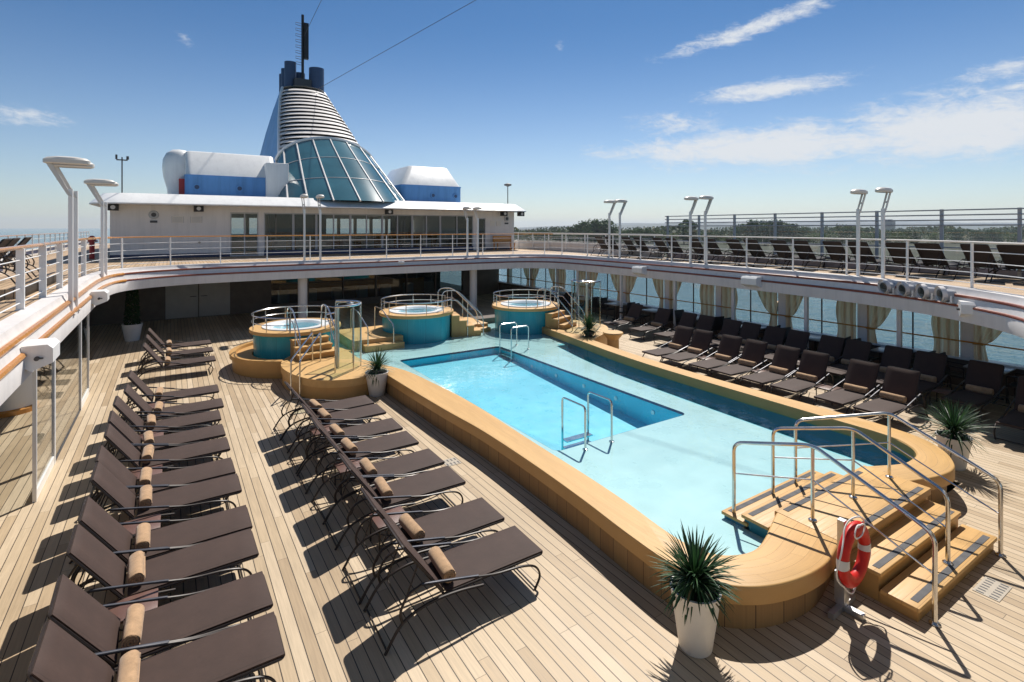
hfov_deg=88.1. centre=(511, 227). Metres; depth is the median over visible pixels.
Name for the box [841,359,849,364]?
rolled towel
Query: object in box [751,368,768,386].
side table
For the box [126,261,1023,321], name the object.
timber rub rail
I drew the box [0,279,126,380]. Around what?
timber rub rail
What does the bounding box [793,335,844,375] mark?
sun lounger
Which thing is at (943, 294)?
floodlight
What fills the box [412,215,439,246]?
window
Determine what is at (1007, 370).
dining table
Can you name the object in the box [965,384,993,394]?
rolled towel
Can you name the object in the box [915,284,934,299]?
floodlight
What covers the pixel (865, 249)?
sun lounger
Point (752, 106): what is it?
sky
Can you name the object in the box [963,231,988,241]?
broadleaf tree
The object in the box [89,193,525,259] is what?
deckhouse
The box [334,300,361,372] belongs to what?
shower tower
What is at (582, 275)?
curtain
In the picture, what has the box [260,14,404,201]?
ship funnel
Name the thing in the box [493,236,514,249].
wooden bench
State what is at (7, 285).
lounger platform
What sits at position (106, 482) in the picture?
sun lounger
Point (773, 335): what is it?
sun lounger
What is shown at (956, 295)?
timber rub rail
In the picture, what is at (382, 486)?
rolled towel
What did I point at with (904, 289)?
floodlight
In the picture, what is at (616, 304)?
dining table
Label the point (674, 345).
rolled towel
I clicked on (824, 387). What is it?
side table
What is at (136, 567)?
rolled towel
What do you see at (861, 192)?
deck lamp
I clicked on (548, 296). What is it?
armchair
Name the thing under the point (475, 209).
deck lamp
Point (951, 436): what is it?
spiky plant
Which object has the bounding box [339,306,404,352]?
landing
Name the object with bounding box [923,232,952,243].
broadleaf tree
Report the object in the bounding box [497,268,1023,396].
side wall
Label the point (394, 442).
sun lounger
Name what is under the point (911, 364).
armchair
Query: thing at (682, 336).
sun lounger
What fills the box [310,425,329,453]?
side table
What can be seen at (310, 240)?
deck railing
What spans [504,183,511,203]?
roof light
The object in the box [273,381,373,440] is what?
sun lounger
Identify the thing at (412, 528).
rolled towel
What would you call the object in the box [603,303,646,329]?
sun lounger
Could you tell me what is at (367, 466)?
rolled towel
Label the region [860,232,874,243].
broadleaf tree
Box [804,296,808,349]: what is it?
edge post
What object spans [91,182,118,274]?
deck lamp
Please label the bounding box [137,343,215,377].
sun lounger
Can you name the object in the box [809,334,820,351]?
dining table
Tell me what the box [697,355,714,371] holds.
side table
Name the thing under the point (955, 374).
armchair
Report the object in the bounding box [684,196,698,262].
deck lamp
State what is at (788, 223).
hills
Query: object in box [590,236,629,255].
sun lounger
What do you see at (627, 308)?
armchair
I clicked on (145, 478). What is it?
rolled towel
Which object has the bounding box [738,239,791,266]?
sun lounger
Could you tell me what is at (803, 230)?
broadleaf tree
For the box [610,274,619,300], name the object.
curtain
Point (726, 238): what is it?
broadleaf tree
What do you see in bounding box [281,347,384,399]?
shower platform
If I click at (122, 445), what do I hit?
sun lounger
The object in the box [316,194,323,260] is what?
deck lamp
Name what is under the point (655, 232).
broadleaf tree
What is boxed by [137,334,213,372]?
sun lounger
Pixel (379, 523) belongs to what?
side table
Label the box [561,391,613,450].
pool ladder
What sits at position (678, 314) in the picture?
armchair
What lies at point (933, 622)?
handrail
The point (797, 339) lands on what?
sun lounger
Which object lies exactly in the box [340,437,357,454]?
rolled towel
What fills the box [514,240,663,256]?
bulwark
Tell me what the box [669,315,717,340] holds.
sun lounger
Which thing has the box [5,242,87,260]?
bulwark
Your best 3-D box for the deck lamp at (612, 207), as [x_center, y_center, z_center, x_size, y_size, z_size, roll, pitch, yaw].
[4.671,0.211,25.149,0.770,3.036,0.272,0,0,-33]
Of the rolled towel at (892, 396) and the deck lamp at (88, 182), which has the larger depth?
the deck lamp at (88, 182)
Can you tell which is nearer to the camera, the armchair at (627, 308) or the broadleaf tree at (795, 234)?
the armchair at (627, 308)
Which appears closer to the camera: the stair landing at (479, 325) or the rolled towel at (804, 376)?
the rolled towel at (804, 376)
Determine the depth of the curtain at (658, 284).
22.54 m
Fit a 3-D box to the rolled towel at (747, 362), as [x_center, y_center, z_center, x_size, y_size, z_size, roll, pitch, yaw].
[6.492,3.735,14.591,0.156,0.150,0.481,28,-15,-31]
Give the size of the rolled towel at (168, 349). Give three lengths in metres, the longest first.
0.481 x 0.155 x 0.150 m
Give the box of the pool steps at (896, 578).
[721,465,996,621]
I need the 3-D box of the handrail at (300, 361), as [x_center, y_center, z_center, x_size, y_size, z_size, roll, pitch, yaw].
[-5.377,3.548,13.850,0.267,1.304,1.640,0,0,-2]
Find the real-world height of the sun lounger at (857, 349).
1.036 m
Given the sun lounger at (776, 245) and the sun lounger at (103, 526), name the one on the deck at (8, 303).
the sun lounger at (776, 245)
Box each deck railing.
[0,231,88,257]
[0,237,111,312]
[111,233,552,267]
[388,230,662,255]
[553,234,1023,289]
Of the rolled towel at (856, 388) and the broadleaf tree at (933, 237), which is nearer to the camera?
the rolled towel at (856, 388)
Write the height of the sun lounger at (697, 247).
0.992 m
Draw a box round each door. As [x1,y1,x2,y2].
[165,284,197,318]
[199,282,229,316]
[230,212,257,256]
[479,218,485,249]
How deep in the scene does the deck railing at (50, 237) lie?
28.80 m
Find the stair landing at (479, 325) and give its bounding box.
[464,317,490,332]
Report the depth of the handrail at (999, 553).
7.58 m
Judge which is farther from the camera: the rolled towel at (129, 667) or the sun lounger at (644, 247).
the sun lounger at (644, 247)
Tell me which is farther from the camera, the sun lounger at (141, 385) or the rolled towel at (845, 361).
the rolled towel at (845, 361)
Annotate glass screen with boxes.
[32,361,54,502]
[55,322,80,462]
[81,314,88,409]
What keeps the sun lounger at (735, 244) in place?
on the deck at (8, 303)
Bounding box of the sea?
[0,228,1023,364]
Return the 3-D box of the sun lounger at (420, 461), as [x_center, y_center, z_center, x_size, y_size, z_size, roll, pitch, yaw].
[-2.068,3.713,8.336,1.947,0.992,0.731,0,0,-34]
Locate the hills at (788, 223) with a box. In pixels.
[518,220,960,228]
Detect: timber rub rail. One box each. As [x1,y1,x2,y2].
[0,273,124,357]
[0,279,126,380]
[125,257,1023,308]
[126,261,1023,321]
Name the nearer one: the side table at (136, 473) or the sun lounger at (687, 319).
the side table at (136, 473)
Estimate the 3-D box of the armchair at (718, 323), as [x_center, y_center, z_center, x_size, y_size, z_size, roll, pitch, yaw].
[7.532,3.743,19.771,0.532,0.917,0.581,0,0,-22]
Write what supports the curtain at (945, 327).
hanging from the side wall at (966, 341)
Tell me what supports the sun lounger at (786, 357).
on the pool deck at (586, 610)
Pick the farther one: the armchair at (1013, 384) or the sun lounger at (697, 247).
the sun lounger at (697, 247)
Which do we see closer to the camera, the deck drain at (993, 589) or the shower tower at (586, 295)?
the deck drain at (993, 589)
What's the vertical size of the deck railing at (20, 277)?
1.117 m
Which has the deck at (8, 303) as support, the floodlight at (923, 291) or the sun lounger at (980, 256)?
the sun lounger at (980, 256)
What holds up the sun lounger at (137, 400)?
on the pool deck at (586, 610)
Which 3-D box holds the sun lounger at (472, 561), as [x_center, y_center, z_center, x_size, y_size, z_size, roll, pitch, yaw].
[-0.616,3.713,5.999,1.947,0.992,0.731,0,0,-32]
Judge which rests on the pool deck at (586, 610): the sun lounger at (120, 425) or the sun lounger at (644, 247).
the sun lounger at (120, 425)
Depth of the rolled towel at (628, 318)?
21.58 m
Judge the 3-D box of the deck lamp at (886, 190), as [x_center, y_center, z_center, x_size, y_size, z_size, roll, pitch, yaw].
[10.339,0.323,14.703,0.770,2.871,0.272,0,0,-33]
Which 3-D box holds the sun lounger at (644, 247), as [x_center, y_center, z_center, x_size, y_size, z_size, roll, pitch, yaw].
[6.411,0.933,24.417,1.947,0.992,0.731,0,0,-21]
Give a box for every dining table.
[574,297,590,313]
[604,302,626,320]
[642,308,657,319]
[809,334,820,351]
[871,346,914,352]
[963,364,1015,399]
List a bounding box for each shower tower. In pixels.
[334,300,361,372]
[571,279,600,326]
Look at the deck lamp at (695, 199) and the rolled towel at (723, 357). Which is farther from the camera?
the deck lamp at (695, 199)
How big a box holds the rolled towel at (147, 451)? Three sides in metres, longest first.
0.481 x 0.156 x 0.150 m
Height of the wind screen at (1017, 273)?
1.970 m
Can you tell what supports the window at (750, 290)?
in the side wall at (966, 341)
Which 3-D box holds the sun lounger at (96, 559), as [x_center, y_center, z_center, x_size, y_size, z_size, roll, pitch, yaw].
[-3.938,3.713,5.914,1.947,0.992,0.731,0,0,-34]
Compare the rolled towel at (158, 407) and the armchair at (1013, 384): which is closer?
the rolled towel at (158, 407)
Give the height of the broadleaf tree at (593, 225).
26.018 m
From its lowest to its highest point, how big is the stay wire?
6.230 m
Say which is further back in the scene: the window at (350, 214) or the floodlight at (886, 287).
the window at (350, 214)
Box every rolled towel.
[117,650,140,681]
[121,603,144,647]
[127,551,144,586]
[135,523,150,548]
[139,467,151,484]
[139,485,152,506]
[141,444,153,463]
[143,431,154,442]
[146,414,155,428]
[153,401,163,414]
[154,387,163,398]
[164,356,170,364]
[166,340,171,346]
[166,347,171,354]
[309,399,321,410]
[317,408,331,421]
[329,424,344,434]
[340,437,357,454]
[359,457,376,474]
[374,476,392,500]
[399,513,424,542]
[428,546,455,582]
[624,316,634,320]
[651,322,662,326]
[668,342,682,349]
[687,347,702,353]
[714,353,731,360]
[738,359,756,366]
[767,344,776,349]
[769,365,788,374]
[795,372,817,381]
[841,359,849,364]
[843,383,868,393]
[879,366,886,372]
[879,391,906,402]
[920,374,936,382]
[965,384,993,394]
[1018,404,1023,412]
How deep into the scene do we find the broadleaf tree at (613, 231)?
541.89 m
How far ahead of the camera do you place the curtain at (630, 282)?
24.07 m
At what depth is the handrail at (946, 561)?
7.13 m
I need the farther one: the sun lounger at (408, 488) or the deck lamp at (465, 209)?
the deck lamp at (465, 209)
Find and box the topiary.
[121,289,142,341]
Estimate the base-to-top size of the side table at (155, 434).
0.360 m
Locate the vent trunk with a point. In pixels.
(18, 401)
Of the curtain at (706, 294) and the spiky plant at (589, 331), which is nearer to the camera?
the spiky plant at (589, 331)
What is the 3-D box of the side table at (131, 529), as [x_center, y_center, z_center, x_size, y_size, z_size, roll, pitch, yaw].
[-4.799,4.020,6.829,0.440,0.360,0.400,0,0,-33]
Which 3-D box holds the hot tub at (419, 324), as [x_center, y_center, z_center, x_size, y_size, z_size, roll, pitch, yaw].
[-2.997,3.118,19.488,3.764,1.714,2.670,0,0,-33]
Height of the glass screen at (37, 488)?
2.078 m
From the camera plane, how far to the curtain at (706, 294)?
20.57 m
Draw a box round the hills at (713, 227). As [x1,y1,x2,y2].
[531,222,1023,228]
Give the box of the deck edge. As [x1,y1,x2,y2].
[0,254,1023,405]
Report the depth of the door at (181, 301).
24.38 m
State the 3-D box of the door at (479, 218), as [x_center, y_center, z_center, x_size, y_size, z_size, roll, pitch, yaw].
[-1.961,0.410,33.568,0.600,2.020,0.100,0,0,-33]
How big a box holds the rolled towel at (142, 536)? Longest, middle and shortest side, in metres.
0.481 x 0.155 x 0.149 m
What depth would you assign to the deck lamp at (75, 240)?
11.58 m
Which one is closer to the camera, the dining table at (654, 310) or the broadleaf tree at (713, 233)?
the dining table at (654, 310)
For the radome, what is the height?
2.680 m
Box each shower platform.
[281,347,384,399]
[562,320,607,344]
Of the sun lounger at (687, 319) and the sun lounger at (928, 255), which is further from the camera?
the sun lounger at (687, 319)
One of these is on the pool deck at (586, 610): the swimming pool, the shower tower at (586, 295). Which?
the swimming pool
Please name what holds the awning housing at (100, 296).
attached to the deck edge
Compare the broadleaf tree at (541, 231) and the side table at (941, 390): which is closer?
the side table at (941, 390)
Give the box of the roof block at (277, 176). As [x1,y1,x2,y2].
[264,162,288,196]
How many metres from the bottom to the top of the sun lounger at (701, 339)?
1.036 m
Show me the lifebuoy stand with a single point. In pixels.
(844, 600)
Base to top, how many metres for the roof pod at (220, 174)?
2.560 m
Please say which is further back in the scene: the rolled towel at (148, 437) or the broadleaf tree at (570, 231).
the broadleaf tree at (570, 231)
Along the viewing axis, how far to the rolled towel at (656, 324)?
20.35 m
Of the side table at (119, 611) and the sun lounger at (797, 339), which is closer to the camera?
the side table at (119, 611)
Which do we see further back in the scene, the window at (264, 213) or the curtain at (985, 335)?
the window at (264, 213)
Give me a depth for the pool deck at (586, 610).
6.40 m
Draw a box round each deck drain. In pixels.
[443,457,460,465]
[972,576,1011,601]
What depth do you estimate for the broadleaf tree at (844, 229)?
478.21 m
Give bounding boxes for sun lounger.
[0,237,38,276]
[0,238,15,284]
[0,238,32,279]
[26,611,284,681]
[47,571,272,669]
[66,523,258,602]
[68,496,252,587]
[69,462,241,563]
[90,423,229,498]
[93,445,235,509]
[104,396,221,449]
[107,410,225,459]
[119,370,218,416]
[123,384,223,425]
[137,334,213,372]
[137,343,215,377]
[140,328,211,362]
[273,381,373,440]
[281,390,385,452]
[288,403,402,473]
[296,416,418,493]
[311,436,444,519]
[322,453,465,549]
[342,487,504,604]
[363,518,542,655]
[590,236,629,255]
[601,236,639,256]
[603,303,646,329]
[617,237,658,257]
[629,237,669,258]
[629,308,673,340]
[642,325,698,362]
[647,237,692,259]
[653,312,696,345]
[661,238,703,260]
[661,329,716,368]
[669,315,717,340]
[682,238,730,262]
[688,334,742,375]
[698,238,739,263]
[709,319,741,356]
[710,339,770,383]
[713,322,761,355]
[721,239,772,265]
[737,326,786,360]
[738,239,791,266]
[740,345,800,391]
[761,329,812,367]
[765,240,819,268]
[769,350,833,401]
[785,240,842,269]
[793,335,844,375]
[813,359,881,413]
[816,241,877,272]
[823,339,874,386]
[841,241,903,273]
[852,366,927,422]
[876,345,912,384]
[878,242,945,276]
[909,243,977,277]
[911,350,951,407]
[939,360,1010,422]
[953,244,1021,282]
[989,244,1023,283]
[993,376,1023,444]
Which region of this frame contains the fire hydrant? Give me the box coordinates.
[87,236,97,258]
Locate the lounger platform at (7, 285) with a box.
[0,272,55,299]
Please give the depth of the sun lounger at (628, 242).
24.82 m
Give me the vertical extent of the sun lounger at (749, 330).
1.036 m
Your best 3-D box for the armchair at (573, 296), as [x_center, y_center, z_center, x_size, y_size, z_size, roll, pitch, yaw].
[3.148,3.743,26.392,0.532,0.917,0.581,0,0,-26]
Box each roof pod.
[184,151,273,196]
[387,166,460,201]
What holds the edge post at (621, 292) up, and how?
on the pool deck at (586, 610)
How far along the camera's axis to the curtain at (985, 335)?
13.59 m
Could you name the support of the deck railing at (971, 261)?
on the deck at (8, 303)
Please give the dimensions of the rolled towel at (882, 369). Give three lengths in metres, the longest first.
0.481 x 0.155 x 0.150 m
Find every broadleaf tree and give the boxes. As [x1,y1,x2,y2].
[537,229,554,240]
[566,227,581,241]
[569,221,588,242]
[579,219,607,242]
[593,218,615,241]
[602,225,628,242]
[621,228,639,241]
[630,227,653,242]
[644,229,662,242]
[656,230,665,242]
[676,221,693,243]
[680,220,697,237]
[697,231,716,243]
[707,231,724,240]
[720,234,736,244]
[726,226,749,241]
[736,219,765,243]
[748,220,778,244]
[764,219,792,244]
[770,222,801,242]
[785,226,814,242]
[803,233,819,243]
[819,232,837,240]
[824,223,855,243]
[842,227,873,243]
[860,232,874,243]
[870,232,891,243]
[887,231,909,242]
[903,230,931,243]
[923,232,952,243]
[944,228,976,243]
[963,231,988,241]
[984,229,1008,241]
[1002,232,1023,242]
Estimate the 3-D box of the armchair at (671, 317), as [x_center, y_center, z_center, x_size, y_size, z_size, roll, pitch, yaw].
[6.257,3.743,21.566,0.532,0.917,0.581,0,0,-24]
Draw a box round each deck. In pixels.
[0,243,1023,320]
[0,282,1023,681]
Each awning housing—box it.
[21,338,59,371]
[91,289,108,305]
[632,266,646,274]
[741,276,761,287]
[956,300,975,316]
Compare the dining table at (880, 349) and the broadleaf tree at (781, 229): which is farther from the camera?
the broadleaf tree at (781, 229)
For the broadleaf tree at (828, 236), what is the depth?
498.16 m
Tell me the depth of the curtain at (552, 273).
28.86 m
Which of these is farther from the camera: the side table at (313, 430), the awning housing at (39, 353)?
the side table at (313, 430)
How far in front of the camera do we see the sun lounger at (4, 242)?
11.50 m
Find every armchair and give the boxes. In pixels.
[542,288,555,300]
[559,292,572,309]
[568,293,582,311]
[588,297,599,313]
[599,297,614,318]
[618,302,634,318]
[633,303,649,324]
[664,309,672,331]
[674,309,694,326]
[711,316,723,339]
[757,325,780,339]
[783,327,790,344]
[841,336,850,358]
[854,338,879,363]
[910,350,935,368]
[939,352,966,386]
[1006,373,1023,403]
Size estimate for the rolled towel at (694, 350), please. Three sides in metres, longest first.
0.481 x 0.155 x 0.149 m
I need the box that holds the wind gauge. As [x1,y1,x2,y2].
[115,154,128,192]
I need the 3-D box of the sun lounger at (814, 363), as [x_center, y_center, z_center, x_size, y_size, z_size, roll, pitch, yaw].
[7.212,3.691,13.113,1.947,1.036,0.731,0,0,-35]
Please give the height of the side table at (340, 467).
0.360 m
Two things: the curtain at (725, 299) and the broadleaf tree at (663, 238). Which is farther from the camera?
the broadleaf tree at (663, 238)
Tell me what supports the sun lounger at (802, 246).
on the deck at (8, 303)
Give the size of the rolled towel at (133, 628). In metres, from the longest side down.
0.481 x 0.156 x 0.150 m
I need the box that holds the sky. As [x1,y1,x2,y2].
[0,0,1023,227]
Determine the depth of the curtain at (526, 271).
30.94 m
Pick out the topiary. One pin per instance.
(132, 329)
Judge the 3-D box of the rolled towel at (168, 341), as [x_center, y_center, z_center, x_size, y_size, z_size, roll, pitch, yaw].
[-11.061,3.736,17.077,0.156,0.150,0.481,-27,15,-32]
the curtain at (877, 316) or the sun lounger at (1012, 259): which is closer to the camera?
the sun lounger at (1012, 259)
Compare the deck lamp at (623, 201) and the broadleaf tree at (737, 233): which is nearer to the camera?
the deck lamp at (623, 201)
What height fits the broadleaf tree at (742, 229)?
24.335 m
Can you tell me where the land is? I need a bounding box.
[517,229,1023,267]
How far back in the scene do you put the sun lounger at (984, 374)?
12.20 m
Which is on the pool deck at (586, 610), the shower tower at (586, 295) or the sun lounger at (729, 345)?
the sun lounger at (729, 345)
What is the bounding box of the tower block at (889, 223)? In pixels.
[885,219,894,230]
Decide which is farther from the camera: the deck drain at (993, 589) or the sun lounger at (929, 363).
the sun lounger at (929, 363)
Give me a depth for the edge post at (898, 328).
14.19 m
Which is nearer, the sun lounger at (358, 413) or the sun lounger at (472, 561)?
the sun lounger at (472, 561)
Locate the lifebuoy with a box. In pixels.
[836,516,870,593]
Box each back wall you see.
[89,269,498,325]
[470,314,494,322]
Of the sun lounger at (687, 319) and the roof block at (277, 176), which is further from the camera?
the roof block at (277, 176)
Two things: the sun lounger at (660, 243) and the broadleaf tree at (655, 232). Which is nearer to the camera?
the sun lounger at (660, 243)
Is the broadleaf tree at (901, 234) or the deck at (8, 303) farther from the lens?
the broadleaf tree at (901, 234)
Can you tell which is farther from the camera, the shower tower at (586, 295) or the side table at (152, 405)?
the shower tower at (586, 295)
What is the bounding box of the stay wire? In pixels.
[316,0,475,89]
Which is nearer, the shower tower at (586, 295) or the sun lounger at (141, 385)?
the sun lounger at (141, 385)
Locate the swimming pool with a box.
[339,323,954,628]
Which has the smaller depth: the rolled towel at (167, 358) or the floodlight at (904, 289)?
the floodlight at (904, 289)
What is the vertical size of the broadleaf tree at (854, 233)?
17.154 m
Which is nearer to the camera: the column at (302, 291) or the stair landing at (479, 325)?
the stair landing at (479, 325)
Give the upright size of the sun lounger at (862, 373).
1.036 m
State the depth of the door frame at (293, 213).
27.82 m
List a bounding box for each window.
[264,213,292,250]
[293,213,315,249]
[316,213,349,248]
[350,214,381,248]
[382,214,411,247]
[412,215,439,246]
[440,215,472,246]
[750,290,750,321]
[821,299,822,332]
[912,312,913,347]
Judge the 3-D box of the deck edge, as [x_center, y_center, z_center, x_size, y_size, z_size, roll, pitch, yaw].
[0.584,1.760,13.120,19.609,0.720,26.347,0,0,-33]
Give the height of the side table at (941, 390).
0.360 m
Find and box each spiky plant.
[357,347,394,396]
[574,312,603,340]
[648,519,743,658]
[913,393,995,470]
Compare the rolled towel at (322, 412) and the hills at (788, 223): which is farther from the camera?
the hills at (788, 223)
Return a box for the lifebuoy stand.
[828,517,865,620]
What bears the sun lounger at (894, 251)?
on the deck at (8, 303)
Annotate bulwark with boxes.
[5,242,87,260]
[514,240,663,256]
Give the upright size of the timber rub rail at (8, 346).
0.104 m
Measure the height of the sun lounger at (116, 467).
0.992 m
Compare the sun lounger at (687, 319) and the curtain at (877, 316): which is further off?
the sun lounger at (687, 319)
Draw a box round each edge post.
[576,271,578,312]
[620,275,622,319]
[673,281,676,330]
[731,288,734,319]
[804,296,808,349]
[896,309,901,346]
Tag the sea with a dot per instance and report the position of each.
(922, 324)
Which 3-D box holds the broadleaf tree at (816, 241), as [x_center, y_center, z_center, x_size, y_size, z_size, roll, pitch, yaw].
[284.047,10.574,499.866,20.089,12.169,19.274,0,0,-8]
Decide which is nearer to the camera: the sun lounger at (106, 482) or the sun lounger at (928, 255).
the sun lounger at (106, 482)
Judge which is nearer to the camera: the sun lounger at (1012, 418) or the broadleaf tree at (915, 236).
the sun lounger at (1012, 418)
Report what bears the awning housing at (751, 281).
attached to the deck edge
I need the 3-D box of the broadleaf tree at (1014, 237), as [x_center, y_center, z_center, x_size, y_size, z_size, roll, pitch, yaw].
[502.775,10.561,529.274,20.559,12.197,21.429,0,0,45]
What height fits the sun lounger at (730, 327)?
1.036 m
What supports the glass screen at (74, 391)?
on the pool deck at (586, 610)
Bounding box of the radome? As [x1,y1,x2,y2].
[162,149,185,193]
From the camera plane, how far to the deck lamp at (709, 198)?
20.54 m
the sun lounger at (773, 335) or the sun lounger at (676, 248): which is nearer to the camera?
the sun lounger at (773, 335)
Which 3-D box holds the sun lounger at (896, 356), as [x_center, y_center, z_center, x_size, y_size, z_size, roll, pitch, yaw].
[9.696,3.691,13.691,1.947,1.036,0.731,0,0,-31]
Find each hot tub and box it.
[249,304,340,360]
[379,287,483,343]
[492,286,584,334]
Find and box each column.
[298,278,306,317]
[469,270,477,309]
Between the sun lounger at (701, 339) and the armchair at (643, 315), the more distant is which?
the armchair at (643, 315)
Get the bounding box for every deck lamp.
[43,156,90,315]
[53,163,94,310]
[84,179,115,277]
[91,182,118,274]
[300,194,307,260]
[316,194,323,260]
[462,206,471,255]
[473,207,481,254]
[604,200,615,256]
[614,199,626,257]
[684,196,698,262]
[699,195,713,263]
[850,189,867,275]
[875,187,892,277]
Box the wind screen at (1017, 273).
[665,207,1023,278]
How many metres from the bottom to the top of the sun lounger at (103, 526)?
0.992 m
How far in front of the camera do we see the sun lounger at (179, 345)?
17.09 m
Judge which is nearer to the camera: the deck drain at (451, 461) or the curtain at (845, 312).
the deck drain at (451, 461)
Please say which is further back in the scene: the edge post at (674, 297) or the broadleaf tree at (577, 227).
the broadleaf tree at (577, 227)
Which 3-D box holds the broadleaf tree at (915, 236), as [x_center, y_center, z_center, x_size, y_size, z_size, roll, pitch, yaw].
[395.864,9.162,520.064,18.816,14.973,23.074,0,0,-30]
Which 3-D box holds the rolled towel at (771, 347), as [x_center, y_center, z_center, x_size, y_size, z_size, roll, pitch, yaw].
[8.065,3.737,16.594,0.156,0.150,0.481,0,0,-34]
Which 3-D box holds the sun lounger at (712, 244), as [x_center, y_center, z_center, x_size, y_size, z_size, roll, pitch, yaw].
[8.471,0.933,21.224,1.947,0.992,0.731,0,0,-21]
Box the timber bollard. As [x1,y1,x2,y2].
[603,330,622,348]
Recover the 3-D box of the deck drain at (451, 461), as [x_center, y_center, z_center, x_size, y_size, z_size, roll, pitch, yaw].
[-1.089,4.196,9.472,0.280,0.006,0.280,0,0,-33]
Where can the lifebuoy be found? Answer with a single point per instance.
(852, 531)
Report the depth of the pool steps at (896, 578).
6.79 m
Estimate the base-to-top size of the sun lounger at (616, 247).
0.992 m
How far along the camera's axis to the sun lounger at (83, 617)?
5.04 m
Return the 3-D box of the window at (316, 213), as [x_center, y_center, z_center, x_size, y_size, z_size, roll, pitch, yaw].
[-9.650,0.275,28.607,1.794,2.050,0.100,0,0,-33]
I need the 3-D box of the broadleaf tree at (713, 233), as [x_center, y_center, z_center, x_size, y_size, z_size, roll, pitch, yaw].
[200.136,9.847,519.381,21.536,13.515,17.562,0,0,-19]
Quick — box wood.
[514,225,1023,241]
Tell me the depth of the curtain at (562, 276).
28.17 m
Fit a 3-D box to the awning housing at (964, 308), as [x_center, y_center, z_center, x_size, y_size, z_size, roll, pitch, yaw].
[10.261,1.830,11.738,0.610,0.360,0.340,0,0,32]
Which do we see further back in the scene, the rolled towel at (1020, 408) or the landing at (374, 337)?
the landing at (374, 337)
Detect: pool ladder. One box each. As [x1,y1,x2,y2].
[499,322,529,360]
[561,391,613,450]
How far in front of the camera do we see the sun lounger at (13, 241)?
12.16 m
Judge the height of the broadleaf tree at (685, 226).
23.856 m
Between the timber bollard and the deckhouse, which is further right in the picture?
the timber bollard
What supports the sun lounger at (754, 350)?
on the pool deck at (586, 610)
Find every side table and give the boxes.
[107,588,157,642]
[122,513,160,549]
[131,465,162,493]
[138,432,163,449]
[140,403,164,420]
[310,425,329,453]
[334,457,360,494]
[369,505,404,550]
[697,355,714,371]
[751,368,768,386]
[815,384,840,405]
[929,387,956,405]
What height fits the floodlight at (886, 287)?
0.372 m
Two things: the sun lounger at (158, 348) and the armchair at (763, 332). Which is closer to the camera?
the sun lounger at (158, 348)
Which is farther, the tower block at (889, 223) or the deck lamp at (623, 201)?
the tower block at (889, 223)
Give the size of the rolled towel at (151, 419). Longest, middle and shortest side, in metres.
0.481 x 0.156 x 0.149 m
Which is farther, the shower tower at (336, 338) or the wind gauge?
the wind gauge
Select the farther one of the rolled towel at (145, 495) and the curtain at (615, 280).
the curtain at (615, 280)
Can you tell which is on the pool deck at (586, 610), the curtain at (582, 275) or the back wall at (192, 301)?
the back wall at (192, 301)
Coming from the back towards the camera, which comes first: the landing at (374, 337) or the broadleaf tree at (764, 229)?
the broadleaf tree at (764, 229)
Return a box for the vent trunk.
[0,373,38,417]
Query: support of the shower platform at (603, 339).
on the pool deck at (586, 610)
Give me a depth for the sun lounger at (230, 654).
4.57 m
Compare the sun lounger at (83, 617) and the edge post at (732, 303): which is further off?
the edge post at (732, 303)
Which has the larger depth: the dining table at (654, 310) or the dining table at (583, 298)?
the dining table at (583, 298)
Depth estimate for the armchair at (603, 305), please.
24.68 m
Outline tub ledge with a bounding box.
[229,341,350,378]
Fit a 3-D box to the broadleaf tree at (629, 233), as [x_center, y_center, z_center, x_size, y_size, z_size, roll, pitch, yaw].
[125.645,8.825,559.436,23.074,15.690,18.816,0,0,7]
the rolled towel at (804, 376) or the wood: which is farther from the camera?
the wood
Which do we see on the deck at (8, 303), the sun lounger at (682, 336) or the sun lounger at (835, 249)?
the sun lounger at (835, 249)
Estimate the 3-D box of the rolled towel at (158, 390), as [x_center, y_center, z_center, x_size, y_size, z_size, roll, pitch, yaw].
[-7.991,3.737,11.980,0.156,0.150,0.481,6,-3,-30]
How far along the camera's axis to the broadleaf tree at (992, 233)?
528.34 m
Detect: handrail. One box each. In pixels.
[290,333,320,397]
[732,441,941,627]
[771,426,953,565]
[794,412,1006,557]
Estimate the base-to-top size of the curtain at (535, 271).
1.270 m
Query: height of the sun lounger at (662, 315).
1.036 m
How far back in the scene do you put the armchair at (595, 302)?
25.06 m
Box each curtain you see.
[523,268,529,285]
[532,268,538,286]
[548,269,554,290]
[558,269,565,291]
[579,271,585,294]
[589,272,597,296]
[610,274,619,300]
[625,276,636,302]
[652,279,663,307]
[668,280,681,308]
[700,284,714,316]
[721,286,737,319]
[757,291,777,325]
[785,294,802,328]
[836,301,855,338]
[866,305,891,342]
[931,316,958,356]
[972,324,1002,361]
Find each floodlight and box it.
[878,280,896,294]
[896,282,915,296]
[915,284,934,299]
[934,286,956,302]
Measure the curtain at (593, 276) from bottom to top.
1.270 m

